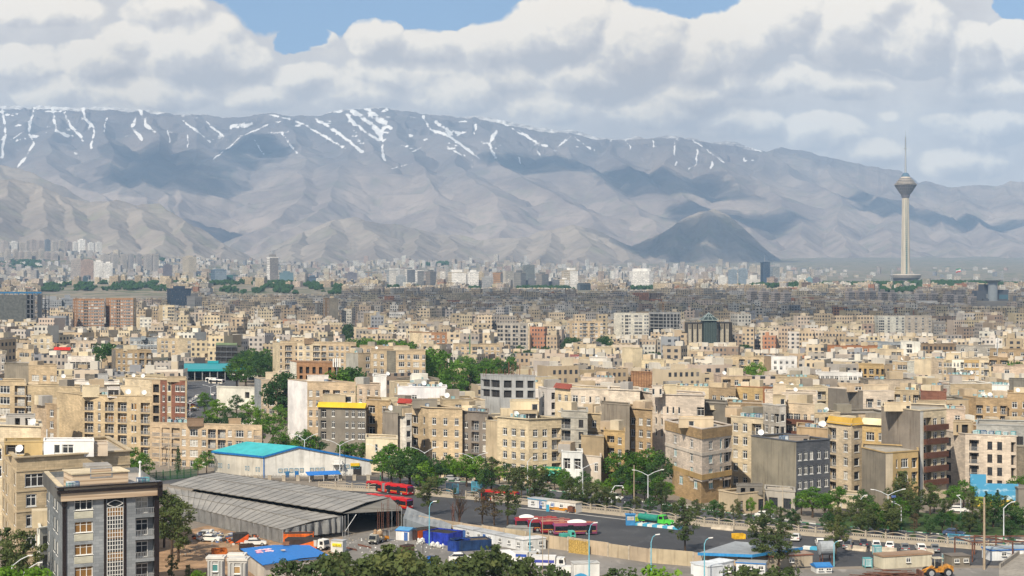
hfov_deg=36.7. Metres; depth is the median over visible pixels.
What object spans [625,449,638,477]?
tree
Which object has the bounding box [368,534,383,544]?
truck
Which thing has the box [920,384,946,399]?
apartment building
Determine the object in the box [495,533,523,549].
site cabin
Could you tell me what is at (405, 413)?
apartment building
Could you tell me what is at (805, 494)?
tree
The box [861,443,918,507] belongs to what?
apartment building
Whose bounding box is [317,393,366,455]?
apartment building
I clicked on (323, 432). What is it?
window
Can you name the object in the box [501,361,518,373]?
tree
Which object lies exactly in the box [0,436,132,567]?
apartment building
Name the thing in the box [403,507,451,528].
tarpaulin tent
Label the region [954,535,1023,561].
gantry
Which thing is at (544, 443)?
window
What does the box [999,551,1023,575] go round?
ramp
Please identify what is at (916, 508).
pine tree
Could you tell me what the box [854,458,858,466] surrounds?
window
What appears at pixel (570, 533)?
truck
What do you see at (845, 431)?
window
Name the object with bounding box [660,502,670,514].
tree
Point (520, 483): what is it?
pine tree
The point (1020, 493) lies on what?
house
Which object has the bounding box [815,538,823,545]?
car
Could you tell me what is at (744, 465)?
window
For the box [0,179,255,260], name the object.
hills
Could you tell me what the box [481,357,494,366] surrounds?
tree
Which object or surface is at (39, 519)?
apartment building
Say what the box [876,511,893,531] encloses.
tree
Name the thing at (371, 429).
window
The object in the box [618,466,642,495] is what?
tree
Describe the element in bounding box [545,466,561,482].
shop front
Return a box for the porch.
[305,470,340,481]
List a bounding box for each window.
[0,386,9,393]
[0,397,9,404]
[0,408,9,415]
[6,445,23,453]
[18,387,24,394]
[18,398,24,405]
[24,473,42,487]
[26,494,36,507]
[26,514,31,527]
[26,534,35,546]
[32,375,38,380]
[50,421,53,428]
[54,445,59,453]
[61,445,73,453]
[74,500,93,510]
[74,521,92,533]
[74,544,93,555]
[74,566,92,575]
[88,402,92,409]
[88,413,92,420]
[88,424,92,431]
[107,498,122,575]
[108,390,118,396]
[108,403,113,410]
[108,414,113,421]
[108,425,113,432]
[121,403,126,410]
[121,414,126,421]
[121,425,126,432]
[121,436,126,443]
[136,497,147,513]
[136,519,147,535]
[136,541,147,557]
[136,562,147,575]
[175,385,179,391]
[175,396,179,402]
[175,406,179,412]
[189,440,197,446]
[190,429,197,435]
[190,450,197,456]
[210,430,214,437]
[210,440,214,447]
[212,564,217,571]
[220,430,224,437]
[233,566,240,574]
[236,430,243,437]
[322,409,325,416]
[322,420,325,427]
[322,431,325,438]
[345,397,351,402]
[369,405,374,412]
[369,416,374,423]
[369,427,374,433]
[413,355,418,359]
[413,362,418,366]
[413,415,417,422]
[413,426,417,434]
[413,437,417,445]
[432,440,435,447]
[454,418,458,425]
[454,441,458,448]
[464,443,467,450]
[474,422,478,429]
[474,433,478,440]
[474,444,478,452]
[484,379,489,386]
[484,389,489,395]
[492,380,499,386]
[492,390,499,396]
[502,439,506,446]
[504,380,511,387]
[504,390,511,397]
[511,440,515,447]
[516,381,522,387]
[516,390,522,397]
[520,429,524,436]
[521,441,524,448]
[525,414,536,417]
[528,381,532,387]
[528,391,533,397]
[532,404,537,409]
[533,430,537,436]
[533,441,537,448]
[533,453,537,460]
[542,429,547,436]
[542,441,546,448]
[542,453,546,459]
[552,429,556,437]
[552,440,556,448]
[552,452,556,460]
[564,419,569,427]
[564,431,569,439]
[564,458,569,468]
[572,395,577,403]
[575,459,580,469]
[579,420,583,427]
[592,420,596,427]
[594,463,597,471]
[595,396,599,403]
[617,437,621,444]
[631,417,634,424]
[631,429,634,436]
[631,441,634,448]
[639,418,642,425]
[647,430,650,437]
[697,407,703,415]
[723,480,727,487]
[724,438,728,447]
[724,452,728,461]
[733,436,737,444]
[733,449,737,457]
[734,423,737,431]
[734,463,737,471]
[734,476,737,484]
[742,450,746,458]
[743,424,746,431]
[743,437,746,445]
[743,464,746,472]
[756,425,760,434]
[758,499,762,509]
[769,497,777,506]
[781,414,784,421]
[783,498,790,508]
[786,413,792,418]
[786,425,792,430]
[794,414,799,418]
[832,429,835,438]
[832,442,835,451]
[832,456,835,465]
[832,469,835,478]
[843,430,847,438]
[843,471,847,479]
[844,444,847,452]
[844,457,847,466]
[854,430,859,439]
[854,444,859,452]
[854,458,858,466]
[854,471,859,480]
[855,386,861,390]
[865,432,873,440]
[901,458,908,467]
[912,458,915,467]
[962,425,967,432]
[971,441,976,449]
[971,454,976,462]
[971,466,976,473]
[977,406,981,412]
[987,441,991,449]
[987,454,991,462]
[987,467,991,474]
[997,442,1001,449]
[997,455,1001,462]
[997,468,1001,475]
[1012,402,1016,407]
[1016,436,1023,444]
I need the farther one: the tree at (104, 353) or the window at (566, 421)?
the tree at (104, 353)
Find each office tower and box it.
[279,271,292,280]
[307,275,317,280]
[577,283,590,289]
[685,313,731,342]
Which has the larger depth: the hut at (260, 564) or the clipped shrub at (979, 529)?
the clipped shrub at (979, 529)
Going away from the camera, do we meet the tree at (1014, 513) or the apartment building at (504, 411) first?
the tree at (1014, 513)
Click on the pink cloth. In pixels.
(260, 550)
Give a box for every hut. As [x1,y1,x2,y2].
[240,545,327,575]
[506,525,534,532]
[942,552,970,566]
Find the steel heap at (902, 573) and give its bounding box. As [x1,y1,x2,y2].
[849,569,917,575]
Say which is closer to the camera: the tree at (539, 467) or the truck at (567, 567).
the truck at (567, 567)
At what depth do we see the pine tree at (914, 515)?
314.02 m
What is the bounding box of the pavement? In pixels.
[405,477,815,522]
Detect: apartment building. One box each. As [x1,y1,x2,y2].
[0,350,6,371]
[0,378,37,415]
[0,413,42,528]
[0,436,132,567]
[4,362,28,382]
[17,344,33,360]
[25,379,80,412]
[28,361,56,383]
[31,333,52,351]
[32,508,46,575]
[33,395,56,438]
[43,461,162,575]
[54,346,70,350]
[56,385,152,458]
[57,377,72,383]
[57,407,58,436]
[67,351,94,368]
[70,337,96,352]
[73,297,103,327]
[74,373,119,384]
[79,379,120,392]
[106,298,135,329]
[112,345,152,370]
[124,375,186,421]
[130,336,156,352]
[136,316,151,328]
[150,418,262,467]
[157,336,196,354]
[159,304,174,321]
[254,372,287,419]
[273,338,356,371]
[287,375,355,439]
[315,301,322,314]
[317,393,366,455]
[323,296,337,318]
[342,308,350,324]
[345,348,369,375]
[354,377,380,402]
[360,342,407,351]
[366,396,397,433]
[370,346,425,372]
[372,374,386,396]
[382,408,397,434]
[389,310,404,317]
[389,375,420,405]
[392,405,412,456]
[394,395,411,405]
[396,376,438,380]
[397,379,446,398]
[406,373,439,383]
[407,398,463,459]
[409,331,446,343]
[437,391,484,407]
[440,389,473,406]
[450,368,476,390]
[453,341,499,357]
[461,400,488,458]
[463,391,480,397]
[485,416,496,466]
[488,408,509,415]
[495,399,562,482]
[523,374,542,388]
[535,389,537,398]
[538,379,560,415]
[553,383,613,416]
[556,401,587,466]
[558,441,582,491]
[566,351,578,357]
[567,319,602,341]
[578,380,594,385]
[579,344,615,353]
[580,371,614,385]
[581,431,603,482]
[584,403,601,430]
[589,356,606,360]
[600,400,629,464]
[600,419,624,483]
[607,381,640,403]
[614,311,648,335]
[622,347,641,367]
[630,400,653,470]
[640,384,705,457]
[641,354,664,368]
[662,381,680,388]
[665,416,731,502]
[676,383,708,398]
[694,352,731,359]
[704,399,727,422]
[708,382,735,399]
[713,368,751,385]
[722,397,737,399]
[725,406,763,487]
[726,399,762,423]
[732,352,763,374]
[736,379,771,402]
[750,433,830,506]
[762,395,786,433]
[764,352,796,373]
[764,383,817,404]
[770,370,817,384]
[785,394,814,433]
[786,378,827,406]
[796,422,827,437]
[815,367,862,379]
[815,403,840,423]
[819,378,844,387]
[826,415,863,490]
[827,342,877,351]
[827,383,894,408]
[829,403,880,417]
[837,382,847,387]
[860,371,914,390]
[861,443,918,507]
[862,412,880,443]
[869,345,903,355]
[874,315,931,333]
[878,339,900,348]
[881,402,948,501]
[892,355,914,372]
[894,382,919,402]
[901,338,919,355]
[903,373,915,377]
[913,376,948,384]
[914,357,930,375]
[915,378,949,395]
[916,400,965,429]
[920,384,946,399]
[920,396,968,413]
[921,340,956,352]
[931,353,988,379]
[934,321,945,334]
[941,375,991,394]
[946,368,974,380]
[946,420,1017,487]
[949,388,976,397]
[956,342,994,356]
[962,392,1007,419]
[965,414,976,421]
[973,417,998,429]
[989,353,1009,370]
[990,346,1023,359]
[992,383,1008,390]
[992,390,1006,397]
[993,364,1023,374]
[1005,416,1023,419]
[1007,387,1023,415]
[1009,378,1023,389]
[1016,445,1023,479]
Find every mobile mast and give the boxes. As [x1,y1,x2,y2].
[333,355,339,379]
[995,336,998,355]
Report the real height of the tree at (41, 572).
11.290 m
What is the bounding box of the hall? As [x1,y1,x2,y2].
[211,441,370,477]
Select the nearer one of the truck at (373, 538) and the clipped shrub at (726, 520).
the truck at (373, 538)
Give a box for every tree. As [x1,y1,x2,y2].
[0,527,34,571]
[0,529,47,573]
[0,565,35,575]
[17,566,54,575]
[88,342,116,352]
[92,343,115,353]
[92,346,113,360]
[130,447,142,466]
[133,452,155,473]
[159,490,180,547]
[159,494,192,554]
[159,501,196,562]
[165,554,178,575]
[174,446,181,469]
[184,565,193,575]
[187,570,205,575]
[192,458,204,470]
[196,392,213,411]
[197,409,220,422]
[198,451,213,472]
[206,399,226,416]
[208,416,228,423]
[219,407,238,421]
[223,357,252,385]
[228,394,243,412]
[231,354,246,365]
[233,412,249,423]
[236,356,255,385]
[239,401,259,416]
[243,417,269,439]
[244,351,256,358]
[245,348,258,354]
[246,357,274,377]
[247,355,260,371]
[249,408,270,423]
[256,353,272,367]
[256,355,272,375]
[259,373,296,422]
[260,348,270,354]
[260,415,288,440]
[262,371,294,422]
[267,558,311,575]
[268,431,292,444]
[272,404,287,423]
[287,429,318,448]
[296,552,355,575]
[300,564,349,575]
[302,436,329,450]
[316,550,357,575]
[322,558,390,575]
[324,370,356,400]
[335,441,352,454]
[339,366,362,402]
[342,326,353,338]
[342,329,350,340]
[344,443,357,455]
[345,543,424,575]
[346,323,355,337]
[350,366,366,378]
[350,442,365,457]
[356,341,367,346]
[359,337,375,341]
[366,551,447,575]
[370,449,390,480]
[371,442,405,482]
[383,453,412,483]
[386,446,426,484]
[391,549,456,575]
[397,340,414,348]
[404,453,433,491]
[406,341,416,348]
[411,460,438,485]
[414,476,441,514]
[416,554,441,575]
[421,457,449,491]
[425,347,446,373]
[425,349,448,384]
[425,352,457,382]
[426,560,479,575]
[435,349,460,370]
[437,366,468,390]
[437,551,517,575]
[439,461,451,476]
[441,454,454,474]
[445,556,495,575]
[447,458,461,475]
[450,360,468,371]
[450,453,482,486]
[451,489,467,521]
[453,364,478,390]
[455,355,471,365]
[464,357,484,372]
[465,455,493,480]
[466,544,524,575]
[470,487,491,523]
[474,360,496,383]
[475,467,494,488]
[476,363,503,383]
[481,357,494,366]
[481,457,504,488]
[481,488,502,524]
[489,357,506,371]
[492,560,537,575]
[494,465,507,484]
[495,485,521,524]
[500,463,512,478]
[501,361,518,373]
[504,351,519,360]
[505,356,516,370]
[505,556,548,575]
[506,467,519,489]
[511,467,528,497]
[524,465,536,485]
[525,469,540,495]
[530,484,541,496]
[530,563,569,575]
[531,468,551,496]
[536,465,549,486]
[545,492,555,498]
[547,470,560,489]
[552,468,568,490]
[557,471,576,497]
[560,337,573,348]
[562,477,583,500]
[565,337,579,343]
[574,471,594,488]
[574,481,594,507]
[587,483,603,506]
[589,479,601,489]
[595,486,613,508]
[599,489,613,507]
[601,339,611,345]
[601,451,633,473]
[601,480,610,490]
[602,336,613,344]
[602,567,637,575]
[606,473,618,491]
[608,493,621,509]
[610,465,632,495]
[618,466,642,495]
[620,484,632,495]
[622,501,632,509]
[623,451,653,483]
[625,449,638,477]
[630,496,641,510]
[631,564,681,575]
[633,447,664,477]
[635,469,658,498]
[638,481,648,500]
[643,496,658,510]
[645,453,672,479]
[647,476,669,499]
[653,480,670,511]
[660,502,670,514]
[662,481,675,502]
[667,503,678,515]
[668,498,700,550]
[690,499,706,518]
[704,499,723,522]
[718,508,727,523]
[719,565,760,575]
[729,504,737,518]
[734,499,741,510]
[734,511,743,521]
[744,362,766,374]
[744,514,785,552]
[745,497,756,515]
[751,568,783,575]
[759,521,799,571]
[763,499,777,516]
[763,510,771,517]
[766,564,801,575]
[772,506,788,521]
[783,508,800,525]
[790,490,810,514]
[791,513,800,526]
[798,486,828,517]
[814,493,837,516]
[818,511,834,532]
[822,515,849,558]
[826,507,837,522]
[827,486,853,513]
[834,507,848,522]
[834,522,850,538]
[846,502,857,521]
[848,499,875,536]
[850,489,875,509]
[856,518,868,536]
[863,502,884,525]
[863,508,874,530]
[868,516,880,533]
[876,499,903,534]
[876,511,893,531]
[882,508,901,535]
[883,484,904,504]
[884,497,911,519]
[892,470,919,505]
[902,490,921,515]
[903,492,919,510]
[905,496,925,526]
[909,513,920,531]
[919,482,940,514]
[926,492,942,511]
[933,498,952,525]
[933,512,951,530]
[941,485,964,504]
[946,510,958,526]
[953,479,977,506]
[955,511,968,526]
[962,512,977,532]
[964,491,982,513]
[971,505,994,532]
[979,494,1007,526]
[985,512,1000,526]
[993,490,1004,514]
[998,500,1023,526]
[1000,495,1012,515]
[1000,517,1009,525]
[1001,520,1020,538]
[1006,475,1023,483]
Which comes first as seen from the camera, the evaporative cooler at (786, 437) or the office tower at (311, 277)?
the evaporative cooler at (786, 437)
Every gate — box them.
[446,483,458,493]
[471,481,481,491]
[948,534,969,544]
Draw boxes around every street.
[157,473,210,483]
[346,476,1023,545]
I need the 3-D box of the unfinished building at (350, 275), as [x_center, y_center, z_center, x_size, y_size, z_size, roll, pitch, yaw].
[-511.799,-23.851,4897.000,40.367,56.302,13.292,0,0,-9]
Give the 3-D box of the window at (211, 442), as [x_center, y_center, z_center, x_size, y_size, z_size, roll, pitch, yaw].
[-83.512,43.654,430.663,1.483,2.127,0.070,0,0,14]
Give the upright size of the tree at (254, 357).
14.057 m
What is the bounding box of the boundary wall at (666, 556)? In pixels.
[399,513,737,565]
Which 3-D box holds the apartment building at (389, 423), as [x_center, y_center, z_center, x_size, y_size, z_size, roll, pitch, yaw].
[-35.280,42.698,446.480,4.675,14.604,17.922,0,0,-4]
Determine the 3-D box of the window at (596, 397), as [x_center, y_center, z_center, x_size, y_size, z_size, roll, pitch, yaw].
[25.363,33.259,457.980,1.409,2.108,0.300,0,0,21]
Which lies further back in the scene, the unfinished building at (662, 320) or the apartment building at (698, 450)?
the unfinished building at (662, 320)
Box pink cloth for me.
[255,548,273,552]
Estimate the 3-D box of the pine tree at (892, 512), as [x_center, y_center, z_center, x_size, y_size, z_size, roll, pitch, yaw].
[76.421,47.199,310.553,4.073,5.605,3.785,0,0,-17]
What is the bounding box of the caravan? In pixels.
[546,499,581,512]
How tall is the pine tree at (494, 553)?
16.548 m
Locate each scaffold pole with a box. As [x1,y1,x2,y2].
[377,509,379,530]
[381,502,383,532]
[396,502,398,528]
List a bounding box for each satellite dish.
[15,445,22,451]
[820,421,825,426]
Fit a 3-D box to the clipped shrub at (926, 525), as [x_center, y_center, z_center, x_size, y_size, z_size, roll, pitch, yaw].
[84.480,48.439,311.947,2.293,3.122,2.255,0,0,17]
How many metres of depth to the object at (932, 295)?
2645.80 m
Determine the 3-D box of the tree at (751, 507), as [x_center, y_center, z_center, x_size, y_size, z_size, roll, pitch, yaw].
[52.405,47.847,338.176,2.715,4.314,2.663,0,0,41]
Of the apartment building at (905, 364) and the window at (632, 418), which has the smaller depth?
the window at (632, 418)
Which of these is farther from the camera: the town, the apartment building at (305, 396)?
the town
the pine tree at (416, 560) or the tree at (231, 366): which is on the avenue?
the tree at (231, 366)
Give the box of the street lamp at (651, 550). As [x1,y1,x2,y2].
[650,534,659,570]
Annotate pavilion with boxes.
[698,541,802,560]
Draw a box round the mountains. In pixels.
[0,105,1023,258]
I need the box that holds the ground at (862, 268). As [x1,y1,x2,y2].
[0,256,1023,571]
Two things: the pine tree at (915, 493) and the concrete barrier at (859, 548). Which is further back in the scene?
the pine tree at (915, 493)
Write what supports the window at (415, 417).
in the apartment building at (438, 427)
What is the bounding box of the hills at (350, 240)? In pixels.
[250,217,667,265]
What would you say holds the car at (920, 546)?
on the depot yard at (612, 530)
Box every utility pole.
[154,438,165,466]
[163,437,173,467]
[542,517,542,574]
[548,530,548,563]
[633,465,634,504]
[775,486,789,514]
[983,497,985,569]
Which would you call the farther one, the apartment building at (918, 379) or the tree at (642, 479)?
the apartment building at (918, 379)
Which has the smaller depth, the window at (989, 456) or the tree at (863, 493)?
the tree at (863, 493)
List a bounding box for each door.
[353,466,360,475]
[404,532,407,540]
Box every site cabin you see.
[452,524,480,536]
[473,528,504,543]
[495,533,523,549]
[515,535,546,550]
[527,496,551,508]
[690,560,723,575]
[693,558,734,575]
[735,559,767,573]
[873,550,932,568]
[981,545,1023,560]
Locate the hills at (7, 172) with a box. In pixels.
[0,165,88,201]
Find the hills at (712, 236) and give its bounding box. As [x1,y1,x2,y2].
[632,209,780,262]
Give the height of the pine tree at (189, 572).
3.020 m
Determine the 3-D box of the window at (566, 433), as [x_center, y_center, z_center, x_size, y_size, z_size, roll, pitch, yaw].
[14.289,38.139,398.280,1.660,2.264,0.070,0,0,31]
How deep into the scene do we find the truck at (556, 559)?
273.91 m
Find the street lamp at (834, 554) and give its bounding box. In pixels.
[833,540,841,565]
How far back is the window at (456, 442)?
446.76 m
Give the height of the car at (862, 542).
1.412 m
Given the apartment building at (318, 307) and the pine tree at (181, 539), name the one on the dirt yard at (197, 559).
the pine tree at (181, 539)
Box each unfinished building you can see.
[0,292,48,321]
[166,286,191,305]
[289,360,338,379]
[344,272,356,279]
[481,362,535,413]
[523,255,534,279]
[630,371,651,387]
[649,312,680,335]
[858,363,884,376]
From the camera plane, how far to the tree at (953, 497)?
347.75 m
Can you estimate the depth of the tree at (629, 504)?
343.48 m
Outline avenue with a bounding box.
[187,380,238,422]
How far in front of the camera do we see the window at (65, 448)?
279.23 m
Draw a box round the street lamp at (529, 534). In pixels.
[529,518,537,550]
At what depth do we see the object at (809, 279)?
4755.80 m
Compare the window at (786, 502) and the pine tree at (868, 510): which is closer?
the pine tree at (868, 510)
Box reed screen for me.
[569,539,588,554]
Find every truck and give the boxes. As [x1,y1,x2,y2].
[313,538,329,550]
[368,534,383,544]
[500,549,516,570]
[512,550,538,560]
[531,554,566,568]
[553,564,570,572]
[559,530,575,537]
[637,512,674,524]
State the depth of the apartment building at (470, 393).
525.60 m
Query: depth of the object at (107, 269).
4838.02 m
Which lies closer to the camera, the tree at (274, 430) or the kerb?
the kerb
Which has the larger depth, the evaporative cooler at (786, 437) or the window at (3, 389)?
the window at (3, 389)
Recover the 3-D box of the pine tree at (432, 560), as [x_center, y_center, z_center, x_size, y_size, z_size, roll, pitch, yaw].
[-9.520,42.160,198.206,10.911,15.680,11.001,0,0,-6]
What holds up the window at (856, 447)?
in the apartment building at (845, 433)
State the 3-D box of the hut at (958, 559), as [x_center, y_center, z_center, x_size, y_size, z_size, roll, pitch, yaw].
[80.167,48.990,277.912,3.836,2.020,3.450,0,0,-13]
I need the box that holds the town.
[0,249,1018,288]
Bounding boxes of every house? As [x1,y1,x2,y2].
[216,386,253,409]
[365,434,397,472]
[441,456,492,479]
[582,453,601,487]
[718,483,764,512]
[764,484,795,510]
[830,489,865,509]
[1006,483,1023,508]
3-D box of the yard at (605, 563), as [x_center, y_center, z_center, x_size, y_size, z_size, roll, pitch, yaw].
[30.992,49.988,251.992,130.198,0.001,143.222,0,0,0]
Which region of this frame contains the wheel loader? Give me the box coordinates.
[915,556,953,575]
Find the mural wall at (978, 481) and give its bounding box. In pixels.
[970,474,1017,506]
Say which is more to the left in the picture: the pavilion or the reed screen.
the reed screen
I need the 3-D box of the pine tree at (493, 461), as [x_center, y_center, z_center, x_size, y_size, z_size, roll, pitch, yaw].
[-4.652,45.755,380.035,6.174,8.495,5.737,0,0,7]
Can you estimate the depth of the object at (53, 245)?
7444.96 m
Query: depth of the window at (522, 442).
395.61 m
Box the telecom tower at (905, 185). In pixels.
[890,130,920,280]
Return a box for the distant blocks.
[0,273,1023,407]
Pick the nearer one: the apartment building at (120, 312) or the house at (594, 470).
the house at (594, 470)
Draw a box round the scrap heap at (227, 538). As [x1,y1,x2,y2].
[192,529,259,544]
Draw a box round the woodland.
[0,255,1020,293]
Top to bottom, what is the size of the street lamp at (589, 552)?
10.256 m
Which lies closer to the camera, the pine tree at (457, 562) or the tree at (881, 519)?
the pine tree at (457, 562)
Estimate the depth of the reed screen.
289.90 m
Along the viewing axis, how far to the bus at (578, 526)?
311.75 m
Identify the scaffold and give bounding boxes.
[633,371,646,387]
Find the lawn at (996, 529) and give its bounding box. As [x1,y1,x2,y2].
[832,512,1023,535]
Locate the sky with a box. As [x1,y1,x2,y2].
[0,0,1023,186]
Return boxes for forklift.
[380,530,392,541]
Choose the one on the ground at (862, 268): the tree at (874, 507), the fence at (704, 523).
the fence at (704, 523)
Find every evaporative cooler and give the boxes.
[66,481,74,485]
[136,477,145,480]
[782,435,788,439]
[862,557,872,566]
[872,545,881,553]
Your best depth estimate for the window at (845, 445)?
372.00 m
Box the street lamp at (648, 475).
[632,469,663,505]
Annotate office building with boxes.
[42,296,61,309]
[61,295,73,307]
[216,343,236,362]
[497,323,527,348]
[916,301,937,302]
[972,280,1008,300]
[976,419,1023,444]
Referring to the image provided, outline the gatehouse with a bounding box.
[810,562,832,573]
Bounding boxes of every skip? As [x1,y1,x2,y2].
[211,547,226,553]
[233,532,248,543]
[239,543,253,551]
[283,532,313,541]
[285,537,319,548]
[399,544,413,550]
[413,526,437,540]
[418,530,424,537]
[423,528,462,545]
[448,538,469,551]
[450,536,491,550]
[731,533,745,538]
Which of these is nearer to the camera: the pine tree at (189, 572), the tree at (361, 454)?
the pine tree at (189, 572)
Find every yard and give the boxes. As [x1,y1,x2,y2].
[159,526,342,575]
[343,491,1002,568]
[343,527,998,575]
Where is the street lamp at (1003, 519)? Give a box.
[1003,501,1014,543]
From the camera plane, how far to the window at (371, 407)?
465.74 m
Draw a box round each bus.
[203,373,224,377]
[205,377,217,381]
[209,379,224,383]
[366,480,412,494]
[367,493,412,508]
[481,489,519,500]
[514,514,556,524]
[527,517,569,531]
[539,519,568,533]
[552,519,596,534]
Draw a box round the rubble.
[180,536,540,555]
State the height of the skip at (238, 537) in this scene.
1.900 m
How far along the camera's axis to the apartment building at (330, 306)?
1675.40 m
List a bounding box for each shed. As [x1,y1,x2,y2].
[167,472,401,542]
[766,550,813,567]
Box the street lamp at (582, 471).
[568,462,597,498]
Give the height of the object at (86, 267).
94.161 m
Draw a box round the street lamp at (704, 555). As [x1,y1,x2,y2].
[704,537,712,575]
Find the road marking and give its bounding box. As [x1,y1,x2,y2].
[523,508,659,523]
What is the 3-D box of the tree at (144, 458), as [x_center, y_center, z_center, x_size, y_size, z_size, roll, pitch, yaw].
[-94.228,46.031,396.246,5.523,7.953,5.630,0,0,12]
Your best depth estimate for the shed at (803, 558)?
276.20 m
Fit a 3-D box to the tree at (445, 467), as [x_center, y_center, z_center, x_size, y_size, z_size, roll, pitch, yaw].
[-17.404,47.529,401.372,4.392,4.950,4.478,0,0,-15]
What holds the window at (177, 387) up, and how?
in the apartment building at (169, 397)
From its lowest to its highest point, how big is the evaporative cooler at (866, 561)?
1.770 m
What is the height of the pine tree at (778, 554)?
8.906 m
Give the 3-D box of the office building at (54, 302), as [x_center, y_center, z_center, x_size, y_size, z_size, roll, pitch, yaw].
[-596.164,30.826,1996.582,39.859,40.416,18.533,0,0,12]
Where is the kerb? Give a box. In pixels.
[483,483,1023,540]
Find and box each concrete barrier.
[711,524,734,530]
[852,545,867,551]
[870,546,896,551]
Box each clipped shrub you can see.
[724,516,732,523]
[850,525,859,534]
[896,518,904,529]
[923,514,934,531]
[924,520,935,534]
[957,522,964,530]
[977,523,986,534]
[1004,527,1013,538]
[1011,516,1021,529]
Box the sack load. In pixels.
[372,529,383,539]
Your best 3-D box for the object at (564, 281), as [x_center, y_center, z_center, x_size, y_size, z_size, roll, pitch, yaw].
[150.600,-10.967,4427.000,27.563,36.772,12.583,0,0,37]
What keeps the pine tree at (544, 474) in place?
on the street at (462, 485)
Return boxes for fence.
[147,467,196,479]
[241,474,379,480]
[318,481,1023,549]
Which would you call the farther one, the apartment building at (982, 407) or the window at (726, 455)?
the apartment building at (982, 407)
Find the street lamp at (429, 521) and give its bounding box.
[429,501,436,544]
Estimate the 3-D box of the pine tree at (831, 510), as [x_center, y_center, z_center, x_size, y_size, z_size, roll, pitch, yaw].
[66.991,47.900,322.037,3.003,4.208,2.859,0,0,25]
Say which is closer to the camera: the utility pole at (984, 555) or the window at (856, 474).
the utility pole at (984, 555)
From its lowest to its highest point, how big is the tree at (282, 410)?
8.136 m
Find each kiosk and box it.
[206,554,226,575]
[226,552,246,575]
[227,556,249,575]
[330,538,346,552]
[395,526,416,540]
[571,560,599,575]
[625,513,635,524]
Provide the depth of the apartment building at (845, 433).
372.53 m
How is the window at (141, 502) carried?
in the apartment building at (102, 518)
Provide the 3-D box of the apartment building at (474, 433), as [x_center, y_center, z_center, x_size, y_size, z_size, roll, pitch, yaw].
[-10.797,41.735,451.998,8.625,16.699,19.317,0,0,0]
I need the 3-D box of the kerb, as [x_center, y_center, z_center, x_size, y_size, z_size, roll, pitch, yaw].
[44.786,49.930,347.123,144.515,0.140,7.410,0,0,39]
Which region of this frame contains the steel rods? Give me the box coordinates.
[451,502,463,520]
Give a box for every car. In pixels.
[196,529,213,535]
[199,534,221,541]
[244,538,265,545]
[443,475,460,480]
[448,552,470,561]
[609,492,622,499]
[621,495,641,502]
[755,510,775,517]
[791,533,801,540]
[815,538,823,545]
[842,539,853,548]
[858,539,867,546]
[871,540,880,545]
[885,541,894,547]
[899,543,909,550]
[915,543,925,550]
[930,544,939,552]
[942,528,965,535]
[949,505,968,511]
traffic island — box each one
[635,521,681,529]
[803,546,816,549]
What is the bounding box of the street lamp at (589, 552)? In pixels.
[588,522,597,575]
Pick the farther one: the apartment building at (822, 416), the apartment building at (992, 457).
the apartment building at (822, 416)
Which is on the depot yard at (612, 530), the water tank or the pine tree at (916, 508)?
the water tank
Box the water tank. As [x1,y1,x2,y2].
[817,541,834,562]
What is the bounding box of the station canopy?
[184,361,257,380]

